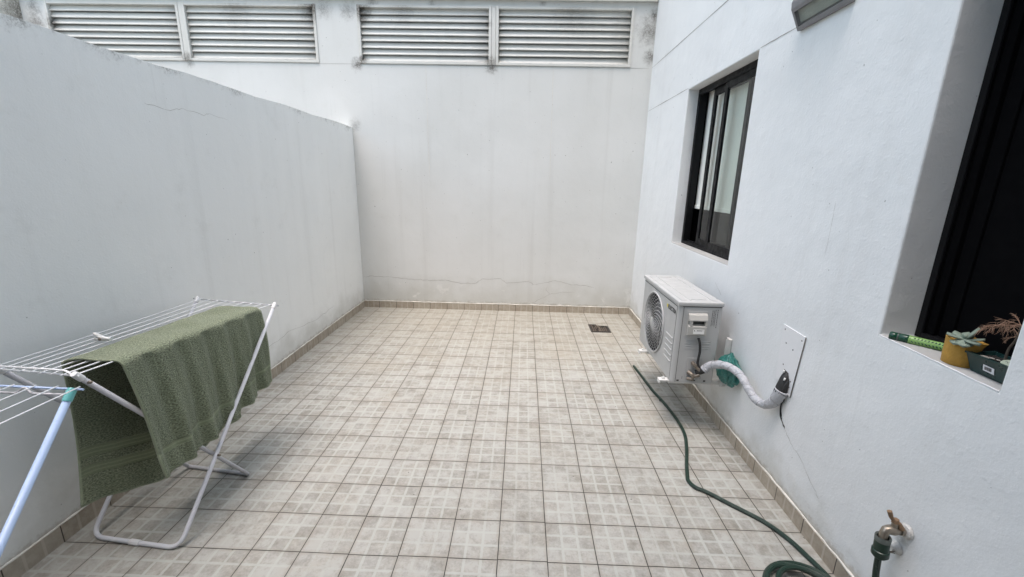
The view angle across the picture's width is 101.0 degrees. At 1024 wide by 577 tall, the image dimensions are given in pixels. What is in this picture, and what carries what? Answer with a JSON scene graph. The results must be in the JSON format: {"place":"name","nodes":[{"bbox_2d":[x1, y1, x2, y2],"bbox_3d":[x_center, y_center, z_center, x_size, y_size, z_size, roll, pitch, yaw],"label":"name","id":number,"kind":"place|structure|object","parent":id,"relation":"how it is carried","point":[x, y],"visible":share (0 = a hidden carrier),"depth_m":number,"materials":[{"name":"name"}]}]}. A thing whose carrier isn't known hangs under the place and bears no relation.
{"place":"outdoors","nodes":[
{"label":"outdoors","id":0,"kind":"place"},
{"bbox_2d":[20,307,834,576],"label":"floor","id":1,"kind":"structure","parent":0,"point":[388,442],"depth_m":2.16,"materials":[{"name":"tile"}]},
{"bbox_2d":[0,384,83,556],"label":"drying rack","id":2,"kind":"object","parent":1,"relation":"on","point":[69,394],"visible":1,"depth_m":1.16,"materials":[{"name":"white metal"}]},
{"bbox_2d":[0,296,278,548],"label":"drying rack","id":3,"kind":"object","parent":1,"relation":"on","point":[79,377],"visible":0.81,"depth_m":1.73,"materials":[{"name":"white metal"}]},
{"bbox_2d":[93,332,111,340],"bbox_3d":[-1.585,0.191,1.632,0.102,0.031,0.017,6,15,19],"label":"clothes peg","id":4,"kind":"object","parent":3,"relation":"on","point":[99,337],"visible":1,"depth_m":1.63,"materials":[{"name":"white plastic"}]},
{"bbox_2d":[61,306,271,507],"bbox_3d":[-1.440,0.469,1.884,0.289,0.662,0.802,2,14,1],"label":"towel","id":5,"kind":"object","parent":3,"relation":"hanging from","point":[178,383],"visible":0.98,"depth_m":1.69,"materials":[{"name":"green fabric"}]},
{"bbox_2d":[0,13,364,576],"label":"party wall","id":6,"kind":"structure","parent":1,"relation":"on","point":[132,189],"depth_m":1.98,"materials":[{"name":"paint"}]},
{"bbox_2d":[588,324,610,332],"bbox_3d":[0.913,0.414,4.411,0.203,0.008,0.237,2,14,1],"label":"floor drain","id":7,"kind":"object","parent":1,"relation":"on","point":[599,328],"visible":1,"depth_m":4.41,"materials":[{"name":"metal"}]},
{"bbox_2d":[633,365,891,576],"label":"garden hose","id":8,"kind":"object","parent":1,"relation":"on","point":[880,550],"visible":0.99,"depth_m":1.66,"materials":[{"name":"green rubber"}]},
{"bbox_2d":[888,331,943,350],"bbox_3d":[1.341,0.174,1.400,0.030,0.030,0.137,-10,18,-37],"label":"hose nozzle","id":9,"kind":"object","parent":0,"point":[911,339],"visible":0.95,"depth_m":1.39,"materials":[{"name":"green plastic"}]},
{"label":"ground","id":10,"kind":"structure","parent":0,"visible":0},
{"bbox_2d":[0,0,22,19],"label":"neighbour wall","id":11,"kind":"structure","parent":10,"relation":"on","point":[10,7],"depth_m":4.24,"materials":[{"name":"white paint"}]},
{"bbox_2d":[19,0,657,313],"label":"back wall","id":12,"kind":"structure","parent":10,"relation":"on","point":[499,146],"depth_m":4.44,"materials":[{"name":"paint"}]},
{"bbox_2d":[629,0,1023,576],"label":"house wall","id":13,"kind":"structure","parent":10,"relation":"on","point":[841,190],"depth_m":1.58,"materials":[{"name":"white paint"}]},
{"bbox_2d":[667,337,731,386],"bbox_3d":[1.133,0.442,2.570,0.347,0.305,0.044,2,14,1],"label":"wall bracket","id":14,"kind":"object","parent":13,"relation":"attached to","point":[728,344],"depth_m":2.58,"materials":[{"name":"white metal"}]},
{"bbox_2d":[716,352,741,387],"bbox_3d":[1.253,0.467,2.446,0.100,0.208,0.221,2,14,1],"label":"plastic bag","id":15,"kind":"object","parent":14,"relation":"attached to","point":[729,378],"visible":0.7,"depth_m":2.41,"materials":[{"name":"teal plastic"}]},
{"bbox_2d":[681,59,757,259],"bbox_3d":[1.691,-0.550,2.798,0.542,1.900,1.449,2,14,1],"label":"sliding window","id":16,"kind":"structure","parent":13,"relation":"in","point":[724,105],"depth_m":3.03,"materials":[{"name":"glass"}]},
{"bbox_2d":[775,324,805,397],"bbox_3d":[1.296,0.341,1.978,0.005,0.313,0.168,2,14,1],"label":"cover plate","id":17,"kind":"object","parent":13,"relation":"attached to","point":[793,341],"visible":0.99,"depth_m":1.96,"materials":[{"name":"white plastic"}]},
{"bbox_2d":[791,0,854,30],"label":"wall lamp","id":18,"kind":"object","parent":13,"relation":"attached to","point":[806,13],"visible":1,"depth_m":1.84,"materials":[{"name":"grey glass"}]},
{"bbox_2d":[878,510,913,539],"bbox_3d":[1.229,0.760,1.356,0.086,0.101,0.051,2,14,1],"label":"garden tap","id":19,"kind":"object","parent":13,"relation":"attached to","point":[896,527],"visible":1,"depth_m":1.35,"materials":[{"name":"silver metal"}]},
{"bbox_2d":[890,540,901,555],"bbox_3d":[1.250,0.856,1.395,0.049,0.045,0.043,2,14,1],"label":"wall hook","id":20,"kind":"object","parent":13,"relation":"attached to","point":[895,547],"depth_m":1.39,"materials":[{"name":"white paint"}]},
{"bbox_2d":[940,335,988,367],"bbox_3d":[1.339,0.187,1.259,0.080,0.083,0.085,9,16,27],"label":"plant pot","id":21,"kind":"object","parent":13,"relation":"on","point":[953,355],"visible":0.65,"depth_m":1.24,"materials":[{"name":"ceramic"}]},
{"bbox_2d":[946,327,984,347],"bbox_3d":[1.321,0.138,1.228,0.065,0.060,0.077,2,14,1],"label":"succulent","id":22,"kind":"object","parent":21,"relation":"in","point":[965,339],"visible":1,"depth_m":1.23,"materials":[{"name":"green plant"}]},
{"bbox_2d":[914,0,1023,356],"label":"fixed window","id":23,"kind":"structure","parent":13,"relation":"in","point":[977,275],"depth_m":1.27,"materials":[{"name":"black glass"}]},
{"bbox_2d":[965,350,1010,383],"bbox_3d":[1.357,0.226,1.170,0.086,0.060,0.132,2,14,1],"label":"planter tray","id":24,"kind":"object","parent":13,"relation":"on","point":[988,364],"visible":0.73,"depth_m":1.18,"materials":[{"name":"plastic"}]},
{"bbox_2d":[975,313,1021,359],"bbox_3d":[1.347,0.140,1.144,0.070,0.142,0.148,-2,15,-14],"label":"dead bonsai","id":25,"kind":"object","parent":24,"relation":"in","point":[1006,324],"visible":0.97,"depth_m":1.15,"materials":[{"name":"brown plant"}]},
{"bbox_2d":[1000,360,1009,365],"bbox_3d":[1.330,0.201,1.126,0.005,0.020,0.048,2,14,1],"label":"plant tag","id":26,"kind":"object","parent":24,"relation":"in","point":[1005,362],"visible":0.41,"depth_m":1.14,"materials":[{"name":"white plastic"}]},
{"bbox_3d":[1.146,0.331,3.011,0.347,0.305,0.044,2,14,1],"label":"wall bracket","id":27,"kind":"object","parent":13,"relation":"attached to","visible":0},
{"bbox_2d":[638,275,724,382],"bbox_3d":[1.071,0.252,2.823,0.310,0.535,0.792,2,14,1],"label":"air conditioner","id":28,"kind":"object","parent":27,"relation":"on","point":[680,325],"visible":1,"depth_m":2.54,"materials":[{"name":"paint"}]},
{"bbox_2d":[694,360,789,418],"bbox_3d":[1.211,0.447,2.240,0.096,0.265,0.569,-3,15,-18],"label":"insulated pipe","id":29,"kind":"object","parent":28,"relation":"attached to","point":[778,396],"visible":0.98,"depth_m":2.15,"materials":[{"name":"white plastic wrapping tape"},{"name":"foam insulation"},{"name":"copper"}]}
]}

